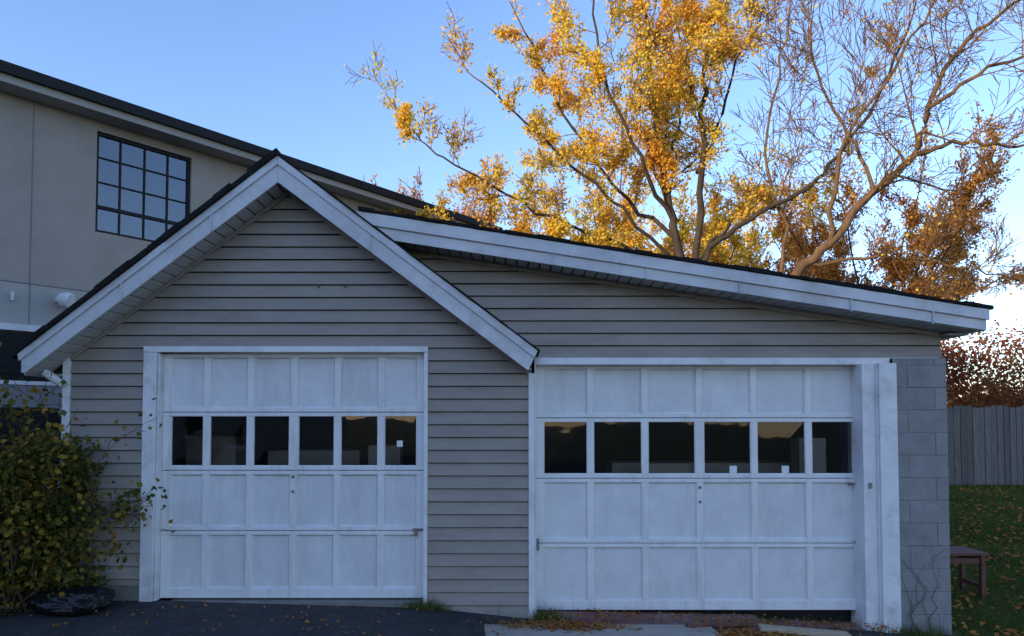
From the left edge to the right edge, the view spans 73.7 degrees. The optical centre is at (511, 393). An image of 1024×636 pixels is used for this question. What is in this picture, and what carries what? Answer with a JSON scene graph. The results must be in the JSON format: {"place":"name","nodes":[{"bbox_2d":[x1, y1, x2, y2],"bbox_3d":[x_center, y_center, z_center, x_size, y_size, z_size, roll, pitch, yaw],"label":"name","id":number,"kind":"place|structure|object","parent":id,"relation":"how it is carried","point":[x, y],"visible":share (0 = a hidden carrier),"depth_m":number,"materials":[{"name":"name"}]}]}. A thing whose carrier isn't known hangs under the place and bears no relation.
{"place":"outdoors","nodes":[
{"label":"outdoors","id":0,"kind":"place"},
{"bbox_2d":[0,601,906,635],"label":"driveway","id":1,"kind":"structure","parent":0,"point":[412,622],"depth_m":5.46,"materials":[{"name":"grey asphalt"}]},
{"bbox_2d":[27,586,115,616],"bbox_3d":[-3.648,1.705,5.660,0.654,0.228,0.520,0,-2,0],"label":"garbage bag","id":2,"kind":"object","parent":1,"relation":"on","point":[74,601],"visible":0.98,"depth_m":5.50,"materials":[{"name":"black plastic"}]},
{"bbox_2d":[484,624,721,635],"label":"concrete slab","id":3,"kind":"structure","parent":1,"relation":"on","point":[665,630],"depth_m":5.52,"materials":[{"name":"grey concrete"}]},
{"bbox_2d":[0,0,1023,396],"label":"sky","id":4,"kind":"structure","parent":0,"point":[268,74],"materials":[{"name":"blue"}]},
{"bbox_2d":[16,483,1023,635],"bbox_3d":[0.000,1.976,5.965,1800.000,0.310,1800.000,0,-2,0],"label":"ground","id":5,"kind":"structure","parent":0,"point":[767,617],"depth_m":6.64,"materials":[{"name":"green plant"}]},
{"bbox_2d":[0,281,87,385],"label":"stucco wall","id":6,"kind":"structure","parent":5,"relation":"on","point":[45,308],"depth_m":10.71,"materials":[{"name":"beige paint"}]},
{"bbox_2d":[0,322,56,385],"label":"trim","id":7,"kind":"structure","parent":6,"relation":"attached to","point":[18,327],"depth_m":10.55,"materials":[{"name":"white wood"}]},
{"bbox_2d":[0,331,61,381],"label":"header panel","id":8,"kind":"object","parent":6,"relation":"attached to","point":[12,364],"depth_m":10.48,"materials":[{"name":"black metal"}]},
{"bbox_2d":[0,384,61,508],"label":"grey door","id":9,"kind":"structure","parent":6,"relation":"attached to","point":[52,399],"depth_m":10.70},
{"bbox_2d":[0,407,60,456],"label":"windows","id":10,"kind":"structure","parent":9,"relation":"attached to","point":[53,418],"depth_m":10.66,"materials":[{"name":"black metal"}]},
{"bbox_2d":[9,292,75,307],"bbox_3d":[-7.359,-1.501,10.746,0.323,0.253,0.860,-2,-3,39],"label":"security light","id":11,"kind":"object","parent":6,"relation":"attached to","point":[65,299],"visible":0.9,"depth_m":10.87,"materials":[{"name":"white plastic"}]},
{"bbox_2d":[0,332,174,615],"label":"garden shrub","id":12,"kind":"object","parent":5,"relation":"on","point":[36,556],"visible":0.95,"depth_m":5.61,"materials":[{"name":"green plant"}]},
{"bbox_2d":[0,91,403,291],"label":"stucco wall","id":13,"kind":"structure","parent":5,"relation":"on","point":[71,248],"depth_m":11.09,"materials":[{"name":"beige paint"}]},
{"bbox_2d":[95,132,189,241],"bbox_3d":[-6.569,-3.557,12.183,0.070,1.720,1.604,-2,-3,39],"label":"window frame","id":14,"kind":"object","parent":13,"relation":"attached to","point":[119,211],"visible":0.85,"depth_m":12.14,"materials":[{"name":"black metal"}]},
{"bbox_2d":[97,136,186,240],"bbox_3d":[-6.569,-3.557,12.183,0.001,1.720,1.604,-2,-3,39],"label":"window glass","id":15,"kind":"object","parent":14,"relation":"in","point":[131,178],"visible":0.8,"depth_m":12.10,"materials":[{"name":"blue glass"}]},
{"bbox_2d":[0,101,332,332],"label":"control joints","id":16,"kind":"object","parent":13,"relation":"attached to","point":[29,283],"visible":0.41,"depth_m":10.77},
{"bbox_2d":[0,72,470,224],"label":"eave soffit","id":17,"kind":"structure","parent":13,"relation":"attached to","point":[15,86],"depth_m":12.05,"materials":[{"name":"paint"}]},
{"bbox_2d":[0,59,502,229],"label":"roof and gutter","id":18,"kind":"structure","parent":13,"relation":"on","point":[36,77],"depth_m":12.31,"materials":[{"name":"black metal"}]},
{"bbox_2d":[341,163,510,224],"bbox_3d":[-3.323,-2.678,23.590,6.604,10.814,7.760,0,-2,0],"label":"russet tree","id":19,"kind":"object","parent":5,"relation":"on","point":[471,210],"depth_m":22.64,"materials":[{"name":"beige plant"}]},
{"bbox_2d":[10,148,993,634],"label":"detached garage","id":20,"kind":"structure","parent":5,"relation":"on","point":[366,406],"depth_m":6.07,"materials":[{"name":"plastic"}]},
{"bbox_2d":[160,353,423,597],"bbox_3d":[-1.944,0.710,6.071,2.332,2.199,0.079,0,-2,0],"label":"overhead door","id":21,"kind":"structure","parent":20,"relation":"in","point":[292,530],"depth_m":6.07,"materials":[{"name":"white paint"}]},
{"bbox_2d":[536,365,855,609],"bbox_3d":[1.708,0.832,6.214,2.983,2.254,0.079,0,-2,0],"label":"overhead door","id":22,"kind":"structure","parent":20,"relation":"in","point":[698,540],"depth_m":6.22,"materials":[{"name":"white paint"}]},
{"bbox_2d":[900,551,942,633],"bbox_3d":[3.610,1.744,5.995,0.383,0.736,0.025,0,-2,0],"label":"dead vine","id":23,"kind":"object","parent":20,"relation":"attached to","point":[922,597],"visible":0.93,"depth_m":5.99,"materials":[{"name":"brown plant"}]},
{"bbox_2d":[27,484,1023,635],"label":"leaf litter","id":24,"kind":"object","parent":5,"relation":"on","point":[552,625],"visible":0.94,"depth_m":5.82,"materials":[{"name":"orange plant"}]},
{"bbox_2d":[475,147,733,256],"bbox_3d":[2.769,-2.655,22.871,8.965,10.718,7.854,0,-2,0],"label":"russet tree","id":25,"kind":"object","parent":5,"relation":"on","point":[606,214],"visible":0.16,"depth_m":21.33,"materials":[{"name":"orange plant"}]},
{"bbox_2d":[344,0,968,261],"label":"golden tree","id":26,"kind":"object","parent":5,"relation":"on","point":[677,87],"visible":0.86,"depth_m":15.89,"materials":[{"name":"yellow plant"}]},
{"bbox_2d":[563,167,841,270],"bbox_3d":[6.848,-2.766,26.126,10.011,11.165,8.781,0,-2,0],"label":"russet tree","id":27,"kind":"object","parent":5,"relation":"on","point":[746,254],"visible":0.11,"depth_m":24.27,"materials":[{"name":"orange plant"}]},
{"bbox_2d":[685,621,752,627],"bbox_3d":[1.750,1.952,5.766,0.600,0.030,0.060,2,-2,-12],"label":"wood plank","id":28,"kind":"object","parent":5,"relation":"on","point":[713,624],"visible":0.93,"depth_m":5.74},
{"bbox_2d":[757,624,851,635],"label":"wood plank","id":29,"kind":"object","parent":5,"relation":"on","point":[793,630],"visible":1,"depth_m":5.63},
{"bbox_2d":[699,0,1023,301],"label":"bare tree","id":30,"kind":"object","parent":5,"relation":"on","point":[835,235],"visible":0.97,"depth_m":15.19,"materials":[{"name":"beige plant"}]},
{"bbox_2d":[731,100,1023,301],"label":"russet tree","id":31,"kind":"object","parent":5,"relation":"on","point":[955,252],"visible":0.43,"depth_m":21.35,"materials":[{"name":"orange plant"}]},
{"bbox_2d":[950,546,988,599],"bbox_3d":[4.680,1.926,7.312,0.600,0.500,0.390,0,-2,0],"label":"wooden stool","id":32,"kind":"object","parent":5,"relation":"on","point":[966,555],"visible":0.52,"depth_m":7.16,"materials":[{"name":"red wood"}]},
{"bbox_2d":[940,318,1023,474],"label":"red hedge","id":33,"kind":"object","parent":5,"relation":"on","point":[1014,394],"visible":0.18,"depth_m":18.75,"materials":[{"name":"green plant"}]},
{"bbox_2d":[947,379,1018,431],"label":"distant trees","id":34,"kind":"object","parent":5,"relation":"on","point":[975,395],"depth_m":65.48,"materials":[{"name":"brown plant"}]},
{"bbox_2d":[947,405,1023,485],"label":"wooden fence","id":35,"kind":"object","parent":5,"relation":"on","point":[986,441],"visible":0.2,"depth_m":16.99,"materials":[{"name":"grey wood"}]}
]}

